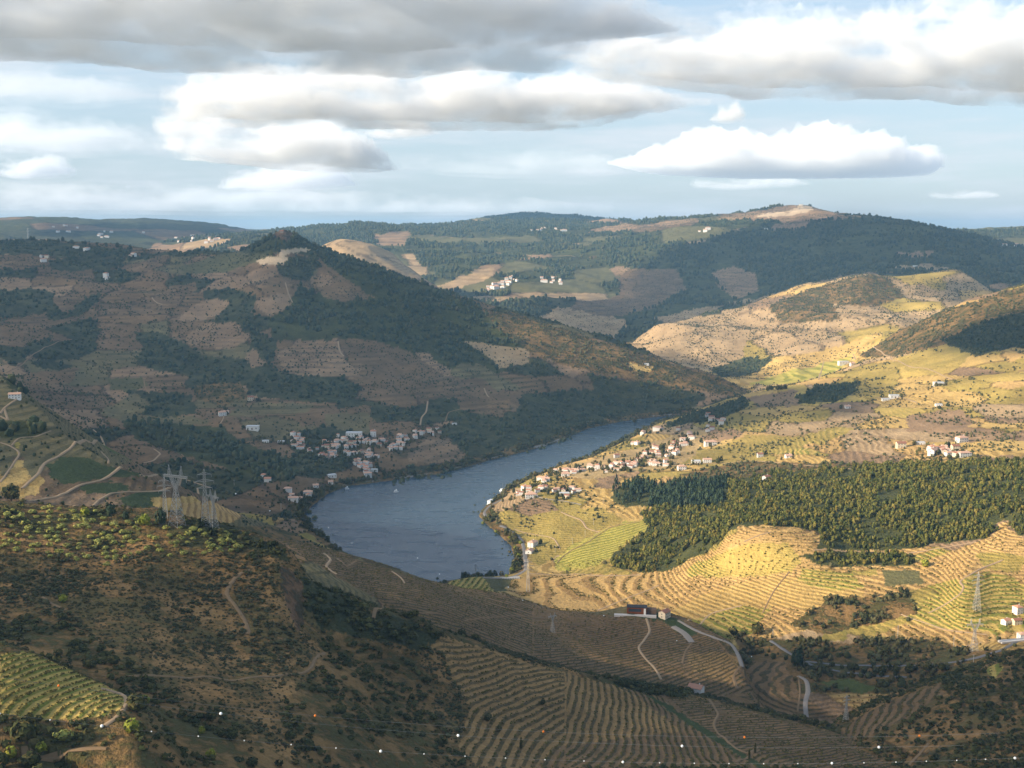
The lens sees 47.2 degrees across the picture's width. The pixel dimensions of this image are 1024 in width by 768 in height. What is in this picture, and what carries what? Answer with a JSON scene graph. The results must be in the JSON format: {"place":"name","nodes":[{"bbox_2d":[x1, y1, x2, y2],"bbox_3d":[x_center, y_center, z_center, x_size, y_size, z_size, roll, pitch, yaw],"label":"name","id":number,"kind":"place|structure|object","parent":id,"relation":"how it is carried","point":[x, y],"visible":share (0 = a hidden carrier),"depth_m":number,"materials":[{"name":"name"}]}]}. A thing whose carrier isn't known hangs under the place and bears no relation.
{"place":"outdoors","nodes":[
{"label":"outdoors","id":0,"kind":"place"},
{"bbox_2d":[0,442,19,481],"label":"dirt track","id":1,"kind":"structure","parent":0,"point":[10,468],"depth_m":1090.11,"materials":[{"name":"soil"}]},
{"bbox_2d":[6,339,71,372],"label":"dirt track","id":2,"kind":"structure","parent":0,"point":[33,354],"depth_m":2426.19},
{"bbox_2d":[20,429,104,487],"bbox_3d":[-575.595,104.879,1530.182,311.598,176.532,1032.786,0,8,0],"label":"dirt track","id":3,"kind":"structure","parent":0,"point":[94,441],"depth_m":1138.66,"materials":[{"name":"soil"}]},
{"bbox_2d":[21,746,105,762],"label":"dirt track","id":4,"kind":"structure","parent":0,"point":[50,757],"depth_m":424.89,"materials":[{"name":"soil"}]},
{"bbox_2d":[101,687,127,726],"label":"dirt track","id":5,"kind":"structure","parent":0,"point":[112,720],"depth_m":458.99,"materials":[{"name":"soil"}]},
{"bbox_2d":[27,466,208,501],"bbox_3d":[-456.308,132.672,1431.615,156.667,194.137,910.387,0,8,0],"label":"dirt track","id":6,"kind":"structure","parent":0,"point":[117,469],"depth_m":1072.18,"materials":[{"name":"soil"}]},
{"bbox_2d":[73,487,205,505],"bbox_3d":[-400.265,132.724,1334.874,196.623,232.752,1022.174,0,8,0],"label":"dirt track","id":7,"kind":"structure","parent":0,"point":[101,498],"depth_m":1064.16,"materials":[{"name":"soil"}]},
{"bbox_2d":[130,652,325,680],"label":"dirt track","id":8,"kind":"structure","parent":0,"point":[312,665],"depth_m":617.92,"materials":[{"name":"soil"}]},
{"bbox_2d":[225,568,250,633],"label":"dirt track","id":9,"kind":"structure","parent":0,"point":[233,603],"depth_m":714.71,"materials":[{"name":"soil"}]},
{"bbox_2d":[372,607,437,617],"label":"dirt track","id":10,"kind":"structure","parent":0,"point":[374,612],"depth_m":772.55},
{"bbox_2d":[305,415,676,581],"bbox_3d":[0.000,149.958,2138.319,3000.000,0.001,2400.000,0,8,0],"label":"river","id":11,"kind":"structure","parent":0,"point":[434,525],"depth_m":1778.13,"materials":[{"name":"blue liquid"}]},
{"bbox_2d":[3,677,989,737],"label":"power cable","id":12,"kind":"object","parent":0,"point":[58,685],"visible":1,"depth_m":336.74,"materials":[{"name":"metal"}]},
{"bbox_2d":[464,615,543,621],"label":"dirt track","id":13,"kind":"structure","parent":0,"point":[500,616],"depth_m":1098.54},
{"bbox_2d":[483,559,526,578],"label":"road","id":14,"kind":"structure","parent":0,"point":[525,567],"depth_m":1443.02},
{"bbox_2d":[0,713,1015,764],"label":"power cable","id":15,"kind":"object","parent":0,"point":[101,726],"visible":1,"depth_m":319.54,"materials":[{"name":"metal"}]},
{"bbox_2d":[344,414,671,484],"bbox_3d":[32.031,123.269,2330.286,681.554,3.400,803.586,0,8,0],"label":"embankment","id":16,"kind":"structure","parent":0,"point":[512,452],"depth_m":2302.69,"materials":[{"name":"stone"}]},
{"bbox_2d":[0,205,1023,767],"bbox_3d":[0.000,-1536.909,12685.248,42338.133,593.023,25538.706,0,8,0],"label":"ground","id":17,"kind":"structure","parent":0,"point":[770,683],"depth_m":1585.01,"materials":[{"name":"soil"}]},
{"bbox_2d":[0,750,10,765],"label":"bush","id":18,"kind":"object","parent":17,"relation":"on","point":[4,758],"visible":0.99,"depth_m":409.96,"materials":[{"name":"green plant"}]},
{"bbox_2d":[0,483,21,500],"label":"oak tree","id":19,"kind":"object","parent":17,"relation":"on","point":[10,491],"visible":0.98,"depth_m":959.00,"materials":[{"name":"green plant"}]},
{"bbox_2d":[4,745,17,758],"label":"tree","id":20,"kind":"object","parent":17,"relation":"on","point":[14,750],"visible":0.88,"depth_m":416.04,"materials":[{"name":"green plant"}]},
{"bbox_2d":[8,392,21,400],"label":"house","id":21,"kind":"structure","parent":17,"relation":"on","point":[14,395],"depth_m":1311.92,"materials":[{"name":"white paint"}]},
{"bbox_2d":[8,715,41,744],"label":"tree","id":22,"kind":"object","parent":17,"relation":"on","point":[24,730],"visible":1,"depth_m":420.77,"materials":[{"name":"green plant"}]},
{"bbox_2d":[18,753,39,765],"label":"bush","id":23,"kind":"object","parent":17,"relation":"on","point":[22,760],"visible":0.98,"depth_m":413.97,"materials":[{"name":"green plant"}]},
{"bbox_2d":[23,750,41,764],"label":"bush","id":24,"kind":"object","parent":17,"relation":"on","point":[31,754],"visible":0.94,"depth_m":415.39,"materials":[{"name":"green plant"}]},
{"bbox_2d":[35,741,47,752],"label":"tree","id":25,"kind":"object","parent":17,"relation":"on","point":[42,747],"visible":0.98,"depth_m":423.71,"materials":[{"name":"green plant"}]},
{"bbox_2d":[57,612,67,619],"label":"bush","id":26,"kind":"object","parent":17,"relation":"on","point":[62,616],"visible":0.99,"depth_m":633.43,"materials":[{"name":"green plant"}]},
{"bbox_2d":[52,729,73,740],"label":"olive tree","id":27,"kind":"object","parent":17,"relation":"on","point":[63,732],"visible":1,"depth_m":431.02,"materials":[{"name":"green plant"}]},
{"bbox_2d":[0,650,126,718],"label":"spur vine rows","id":28,"kind":"object","parent":17,"relation":"on","point":[53,690],"visible":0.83,"depth_m":467.68,"materials":[{"name":"green plant"}]},
{"bbox_2d":[83,658,96,667],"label":"bush","id":29,"kind":"object","parent":17,"relation":"on","point":[90,663],"visible":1,"depth_m":563.91,"materials":[{"name":"green plant"}]},
{"bbox_2d":[105,502,116,516],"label":"pine tree","id":30,"kind":"object","parent":17,"relation":"on","point":[111,508],"visible":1,"depth_m":796.28,"materials":[{"name":"green plant"}]},
{"bbox_2d":[105,655,118,664],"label":"bush","id":31,"kind":"object","parent":17,"relation":"on","point":[112,659],"visible":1,"depth_m":573.58,"materials":[{"name":"green plant"}]},
{"bbox_2d":[123,717,140,732],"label":"tree","id":32,"kind":"object","parent":17,"relation":"on","point":[129,725],"visible":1,"depth_m":435.50,"materials":[{"name":"green plant"}]},
{"bbox_2d":[125,693,148,712],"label":"tree","id":33,"kind":"object","parent":17,"relation":"on","point":[141,700],"visible":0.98,"depth_m":456.34,"materials":[{"name":"green plant"}]},
{"bbox_2d":[136,666,146,673],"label":"bush","id":34,"kind":"object","parent":17,"relation":"on","point":[141,670],"visible":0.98,"depth_m":572.94,"materials":[{"name":"green plant"}]},
{"bbox_2d":[137,513,150,525],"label":"tree","id":35,"kind":"object","parent":17,"relation":"on","point":[143,519],"visible":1,"depth_m":786.64,"materials":[{"name":"green plant"}]},
{"bbox_2d":[154,507,166,526],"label":"pine tree","id":36,"kind":"object","parent":17,"relation":"on","point":[159,519],"visible":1,"depth_m":787.03,"materials":[{"name":"green plant"}]},
{"bbox_2d":[158,477,170,518],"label":"pylon","id":37,"kind":"object","parent":17,"relation":"on","point":[165,502],"visible":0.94,"depth_m":798.67,"materials":[{"name":"metal"}]},
{"bbox_2d":[163,464,187,527],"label":"pylon","id":38,"kind":"object","parent":17,"relation":"on","point":[177,483],"visible":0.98,"depth_m":790.34,"materials":[{"name":"metal"}]},
{"bbox_2d":[195,469,212,526],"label":"pylon","id":39,"kind":"object","parent":17,"relation":"on","point":[205,479],"visible":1,"depth_m":799.10,"materials":[{"name":"metal"}]},
{"bbox_2d":[204,709,216,720],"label":"bush","id":40,"kind":"object","parent":17,"relation":"on","point":[209,715],"visible":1,"depth_m":537.75,"materials":[{"name":"green plant"}]},
{"bbox_2d":[207,490,218,527],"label":"pylon","id":41,"kind":"object","parent":17,"relation":"on","point":[213,503],"visible":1,"depth_m":800.02,"materials":[{"name":"metal"}]},
{"bbox_2d":[225,730,237,740],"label":"bush","id":42,"kind":"object","parent":17,"relation":"on","point":[231,734],"visible":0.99,"depth_m":521.20,"materials":[{"name":"green plant"}]},
{"bbox_2d":[245,757,257,766],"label":"bush","id":43,"kind":"object","parent":17,"relation":"on","point":[252,762],"visible":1,"depth_m":497.70,"materials":[{"name":"green plant"}]},
{"bbox_2d":[246,425,259,430],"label":"house","id":44,"kind":"structure","parent":17,"relation":"on","point":[253,427],"depth_m":2201.77,"materials":[{"name":"white paint"}]},
{"bbox_2d":[0,230,518,480],"bbox_3d":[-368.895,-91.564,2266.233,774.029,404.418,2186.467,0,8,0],"label":"hillside wood","id":45,"kind":"object","parent":17,"relation":"on","point":[234,449],"visible":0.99,"depth_m":2811.52,"materials":[{"name":"green plant"}]},
{"bbox_2d":[284,729,296,739],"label":"bush","id":46,"kind":"object","parent":17,"relation":"on","point":[290,734],"visible":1,"depth_m":556.19,"materials":[{"name":"green plant"}]},
{"bbox_2d":[300,742,312,751],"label":"bush","id":47,"kind":"object","parent":17,"relation":"on","point":[306,746],"visible":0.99,"depth_m":551.37,"materials":[{"name":"green plant"}]},
{"bbox_2d":[346,431,361,437],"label":"house","id":48,"kind":"structure","parent":17,"relation":"on","point":[352,433],"depth_m":2210.44,"materials":[{"name":"white paint"}]},
{"bbox_2d":[357,712,367,721],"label":"bush","id":49,"kind":"object","parent":17,"relation":"on","point":[360,715],"visible":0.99,"depth_m":622.47,"materials":[{"name":"green plant"}]},
{"bbox_2d":[0,501,740,767],"bbox_3d":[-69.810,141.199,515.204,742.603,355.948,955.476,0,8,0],"label":"clumps","id":50,"kind":"object","parent":17,"relation":"on","point":[289,645],"visible":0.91,"depth_m":689.13,"materials":[{"name":"green plant"}]},
{"bbox_2d":[0,502,748,767],"bbox_3d":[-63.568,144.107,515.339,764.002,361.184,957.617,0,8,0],"label":"dry tufts","id":51,"kind":"object","parent":17,"relation":"on","point":[224,662],"visible":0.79,"depth_m":671.78,"materials":[{"name":"brown plant"}]},
{"bbox_2d":[0,238,771,520],"bbox_3d":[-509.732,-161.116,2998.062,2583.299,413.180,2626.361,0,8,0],"label":"hillside scrub","id":52,"kind":"object","parent":17,"relation":"on","point":[120,278],"visible":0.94,"depth_m":2558.86,"materials":[{"name":"green plant"}]},
{"bbox_2d":[437,737,447,744],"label":"bush","id":53,"kind":"object","parent":17,"relation":"on","point":[441,740],"visible":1,"depth_m":649.68,"materials":[{"name":"green plant"}]},
{"bbox_2d":[292,407,697,578],"bbox_3d":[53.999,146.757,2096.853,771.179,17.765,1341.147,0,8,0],"label":"bank bushes","id":54,"kind":"object","parent":17,"relation":"on","point":[489,517],"visible":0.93,"depth_m":1997.77,"materials":[{"name":"green plant"}]},
{"bbox_2d":[0,205,1015,546],"bbox_3d":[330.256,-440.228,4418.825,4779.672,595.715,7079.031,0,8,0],"label":"tree","id":55,"kind":"object","parent":17,"relation":"on","point":[394,359],"visible":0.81,"depth_m":2795.60,"materials":[{"name":"green plant"}]},
{"bbox_2d":[0,241,1023,555],"bbox_3d":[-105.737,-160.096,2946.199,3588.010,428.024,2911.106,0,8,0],"label":"tree","id":56,"kind":"object","parent":17,"relation":"on","point":[582,371],"visible":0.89,"depth_m":2314.57,"materials":[{"name":"green plant"}]},
{"bbox_2d":[0,241,1023,646],"bbox_3d":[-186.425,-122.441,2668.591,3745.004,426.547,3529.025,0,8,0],"label":"farm bushes","id":57,"kind":"object","parent":17,"relation":"on","point":[908,619],"visible":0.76,"depth_m":2282.00,"materials":[{"name":"green plant"}]},
{"bbox_2d":[0,498,1023,767],"bbox_3d":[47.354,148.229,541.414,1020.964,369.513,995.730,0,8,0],"label":"scrub","id":58,"kind":"object","parent":17,"relation":"on","point":[12,630],"depth_m":672.30,"materials":[{"name":"plant"}]},
{"bbox_2d":[525,492,536,498],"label":"house","id":59,"kind":"structure","parent":17,"relation":"on","point":[528,495],"depth_m":1779.42,"materials":[{"name":"white paint"}]},
{"bbox_2d":[527,539,537,547],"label":"house","id":60,"kind":"structure","parent":17,"relation":"on","point":[533,543],"depth_m":1567.91,"materials":[{"name":"white paint"}]},
{"bbox_2d":[52,224,1017,291],"bbox_3d":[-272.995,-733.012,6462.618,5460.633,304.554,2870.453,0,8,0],"label":"village houses","id":61,"kind":"structure","parent":17,"relation":"on","point":[494,285],"depth_m":5418.92,"materials":[{"name":"white paint"}]},
{"bbox_2d":[215,354,964,548],"bbox_3d":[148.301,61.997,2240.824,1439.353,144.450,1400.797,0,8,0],"label":"garden trees","id":62,"kind":"object","parent":17,"relation":"on","point":[641,462],"visible":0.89,"depth_m":2059.44,"materials":[{"name":"green plant"}]},
{"bbox_2d":[162,203,1023,340],"bbox_3d":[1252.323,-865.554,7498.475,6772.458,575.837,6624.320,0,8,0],"label":"forest","id":63,"kind":"object","parent":17,"relation":"on","point":[513,227],"visible":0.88,"depth_m":5843.25,"materials":[{"name":"green plant"}]},
{"bbox_2d":[194,273,1023,691],"bbox_3d":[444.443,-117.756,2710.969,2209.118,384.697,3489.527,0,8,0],"label":"slope scrub","id":64,"kind":"object","parent":17,"relation":"on","point":[878,655],"visible":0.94,"depth_m":2557.94,"materials":[{"name":"green plant"}]},
{"bbox_2d":[268,536,1001,767],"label":"vine rows","id":65,"kind":"object","parent":17,"relation":"on","point":[632,731],"visible":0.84,"depth_m":846.37,"materials":[{"name":"green plant"}]},
{"bbox_2d":[614,604,655,617],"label":"winery","id":66,"kind":"structure","parent":17,"relation":"on","point":[639,610],"depth_m":1150.51,"materials":[{"name":"metal"}]},
{"bbox_2d":[658,608,670,619],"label":"house","id":67,"kind":"structure","parent":17,"relation":"on","point":[665,614],"depth_m":1145.02,"materials":[{"name":"beige paint"}]},
{"bbox_2d":[612,471,729,507],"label":"pine wood","id":68,"kind":"object","parent":17,"relation":"on","point":[685,491],"visible":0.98,"depth_m":1688.96,"materials":[{"name":"green plant"}]},
{"bbox_2d":[687,683,703,693],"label":"house","id":69,"kind":"structure","parent":17,"relation":"on","point":[698,688],"depth_m":991.08,"materials":[{"name":"white paint"}]},
{"bbox_2d":[704,440,716,446],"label":"house","id":70,"kind":"structure","parent":17,"relation":"on","point":[706,443],"depth_m":2082.74,"materials":[{"name":"white paint"}]},
{"bbox_2d":[728,626,738,635],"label":"tree","id":71,"kind":"object","parent":17,"relation":"on","point":[733,630],"visible":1,"depth_m":1182.00,"materials":[{"name":"green plant"}]},
{"bbox_2d":[450,522,1023,707],"bbox_3d":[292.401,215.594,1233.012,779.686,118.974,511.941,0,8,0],"label":"farm vine rows","id":72,"kind":"object","parent":17,"relation":"on","point":[638,587],"visible":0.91,"depth_m":1287.97,"materials":[{"name":"green plant"}]},
{"bbox_2d":[752,621,764,634],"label":"tree","id":73,"kind":"object","parent":17,"relation":"on","point":[758,629],"visible":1,"depth_m":1175.31,"materials":[{"name":"green plant"}]},
{"bbox_2d":[790,647,804,666],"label":"pine tree","id":74,"kind":"object","parent":17,"relation":"on","point":[797,659],"visible":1,"depth_m":1057.68,"materials":[{"name":"green plant"}]},
{"bbox_2d":[610,456,1023,571],"bbox_3d":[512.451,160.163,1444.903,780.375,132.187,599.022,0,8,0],"label":"broadleaf wood","id":75,"kind":"object","parent":17,"relation":"on","point":[912,484],"visible":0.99,"depth_m":1453.29,"materials":[{"name":"green plant"}]},
{"bbox_2d":[662,311,1023,426],"bbox_3d":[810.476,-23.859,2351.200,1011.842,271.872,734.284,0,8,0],"label":"farm groves","id":76,"kind":"object","parent":17,"relation":"on","point":[731,406],"visible":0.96,"depth_m":2432.93,"materials":[{"name":"green plant"}]},
{"bbox_2d":[842,695,849,721],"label":"pylon","id":77,"kind":"object","parent":17,"relation":"on","point":[846,707],"visible":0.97,"depth_m":926.78,"materials":[{"name":"metal"}]},
{"bbox_2d":[737,586,1017,693],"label":"valley scrub","id":78,"kind":"object","parent":17,"relation":"on","point":[872,642],"visible":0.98,"depth_m":1100.96,"materials":[{"name":"green plant"}]},
{"bbox_2d":[895,441,906,448],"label":"house","id":79,"kind":"structure","parent":17,"relation":"on","point":[900,444],"depth_m":1762.81,"materials":[{"name":"beige paint"}]},
{"bbox_2d":[904,664,913,671],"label":"tree","id":80,"kind":"object","parent":17,"relation":"on","point":[909,668],"visible":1,"depth_m":1020.54,"materials":[{"name":"green plant"}]},
{"bbox_2d":[833,648,1023,767],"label":"scrub hill bushes","id":81,"kind":"object","parent":17,"relation":"on","point":[956,706],"visible":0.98,"depth_m":840.05,"materials":[{"name":"green plant"}]},
{"bbox_2d":[924,661,933,670],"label":"tree","id":82,"kind":"object","parent":17,"relation":"on","point":[927,665],"visible":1,"depth_m":1018.91,"materials":[{"name":"green plant"}]},
{"bbox_2d":[927,447,937,455],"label":"house","id":83,"kind":"structure","parent":17,"relation":"on","point":[931,451],"depth_m":1686.95,"materials":[{"name":"white paint"}]},
{"bbox_2d":[955,435,968,442],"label":"house","id":84,"kind":"structure","parent":17,"relation":"on","point":[961,439],"depth_m":1764.22,"materials":[{"name":"white paint"}]},
{"bbox_2d":[958,450,971,457],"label":"house","id":85,"kind":"structure","parent":17,"relation":"on","point":[966,453],"depth_m":1647.03,"materials":[{"name":"white paint"}]},
{"bbox_2d":[967,618,983,651],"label":"pylon","id":86,"kind":"object","parent":17,"relation":"on","point":[974,629],"visible":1,"depth_m":1043.53,"materials":[{"name":"metal"}]},
{"bbox_2d":[972,572,982,611],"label":"pylon","id":87,"kind":"object","parent":17,"relation":"on","point":[978,580],"visible":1,"depth_m":1135.24,"materials":[{"name":"metal"}]},
{"bbox_2d":[1001,618,1010,624],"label":"house","id":88,"kind":"structure","parent":17,"relation":"on","point":[1005,621],"depth_m":1109.65,"materials":[{"name":"white paint"}]},
{"bbox_2d":[998,638,1023,643],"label":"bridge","id":89,"kind":"structure","parent":17,"relation":"on","point":[1005,641],"depth_m":1057.49,"materials":[{"name":"concrete"}]},
{"bbox_2d":[1011,617,1022,625],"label":"house","id":90,"kind":"structure","parent":17,"relation":"on","point":[1016,621],"depth_m":1107.21,"materials":[{"name":"beige paint"}]},
{"bbox_2d":[1012,604,1023,614],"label":"house","id":91,"kind":"structure","parent":17,"relation":"on","point":[1017,609],"depth_m":1131.76,"materials":[{"name":"white paint"}]},
{"bbox_2d":[0,0,1023,228],"label":"sky","id":92,"kind":"structure","parent":0,"point":[247,114],"materials":[{"name":"white"}]},
{"bbox_2d":[499,525,526,559],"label":"road","id":93,"kind":"structure","parent":0,"point":[523,550],"depth_m":1577.23,"materials":[{"name":"asphalt"}]},
{"bbox_2d":[139,703,960,748],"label":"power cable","id":94,"kind":"object","parent":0,"point":[220,713],"visible":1,"depth_m":327.94,"materials":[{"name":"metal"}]},
{"bbox_2d":[528,573,639,575],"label":"road","id":95,"kind":"structure","parent":0,"point":[585,574],"depth_m":1411.45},
{"bbox_2d":[558,521,639,561],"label":"dirt track","id":96,"kind":"structure","parent":0,"point":[592,539],"depth_m":1566.12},
{"bbox_2d":[638,618,661,678],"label":"dirt track","id":97,"kind":"structure","parent":0,"point":[642,642],"depth_m":1085.40,"materials":[{"name":"soil"}]},
{"bbox_2d":[671,626,693,642],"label":"road","id":98,"kind":"structure","parent":0,"point":[689,639],"depth_m":1114.21,"materials":[{"name":"asphalt"}]},
{"bbox_2d":[677,620,743,666],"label":"road","id":99,"kind":"structure","parent":0,"point":[739,658],"depth_m":1091.56,"materials":[{"name":"asphalt"}]},
{"bbox_2d":[708,699,758,752],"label":"dirt track","id":100,"kind":"structure","parent":0,"point":[714,723],"depth_m":825.91,"materials":[{"name":"soil"}]},
{"bbox_2d":[732,666,741,688],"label":"dirt track","id":101,"kind":"structure","parent":0,"point":[733,677],"depth_m":1018.90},
{"bbox_2d":[762,571,789,612],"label":"dirt track","id":102,"kind":"structure","parent":0,"point":[773,592],"depth_m":1251.83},
{"bbox_2d":[796,676,800,711],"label":"dirt track","id":103,"kind":"structure","parent":0,"point":[798,704],"depth_m":998.11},
{"bbox_2d":[797,676,810,716],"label":"road","id":104,"kind":"structure","parent":0,"point":[806,697],"depth_m":994.79,"materials":[{"name":"asphalt"}]},
{"bbox_2d":[769,640,906,677],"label":"road","id":105,"kind":"structure","parent":0,"point":[782,648],"depth_m":1088.28,"materials":[{"name":"asphalt"}]},
{"bbox_2d":[814,541,975,552],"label":"dirt track","id":106,"kind":"structure","parent":0,"point":[899,552],"depth_m":1304.32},
{"bbox_2d":[853,347,952,379],"bbox_3d":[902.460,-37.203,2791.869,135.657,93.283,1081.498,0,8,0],"label":"dirt track","id":107,"kind":"structure","parent":0,"point":[903,363],"depth_m":2517.22,"materials":[{"name":"soil"}]},
{"bbox_2d":[806,642,1017,666],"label":"road","id":108,"kind":"structure","parent":0,"point":[1007,646],"depth_m":1039.95,"materials":[{"name":"asphalt"}]},
{"bbox_2d":[908,743,928,764],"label":"dirt track","id":109,"kind":"structure","parent":0,"point":[918,754],"depth_m":790.89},
{"bbox_2d":[901,614,986,634],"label":"dirt track","id":110,"kind":"structure","parent":0,"point":[942,628],"depth_m":1120.35,"materials":[{"name":"soil"}]},
{"bbox_2d":[928,559,1002,612],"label":"dirt track","id":111,"kind":"structure","parent":0,"point":[961,583],"depth_m":1196.03,"materials":[{"name":"soil"}]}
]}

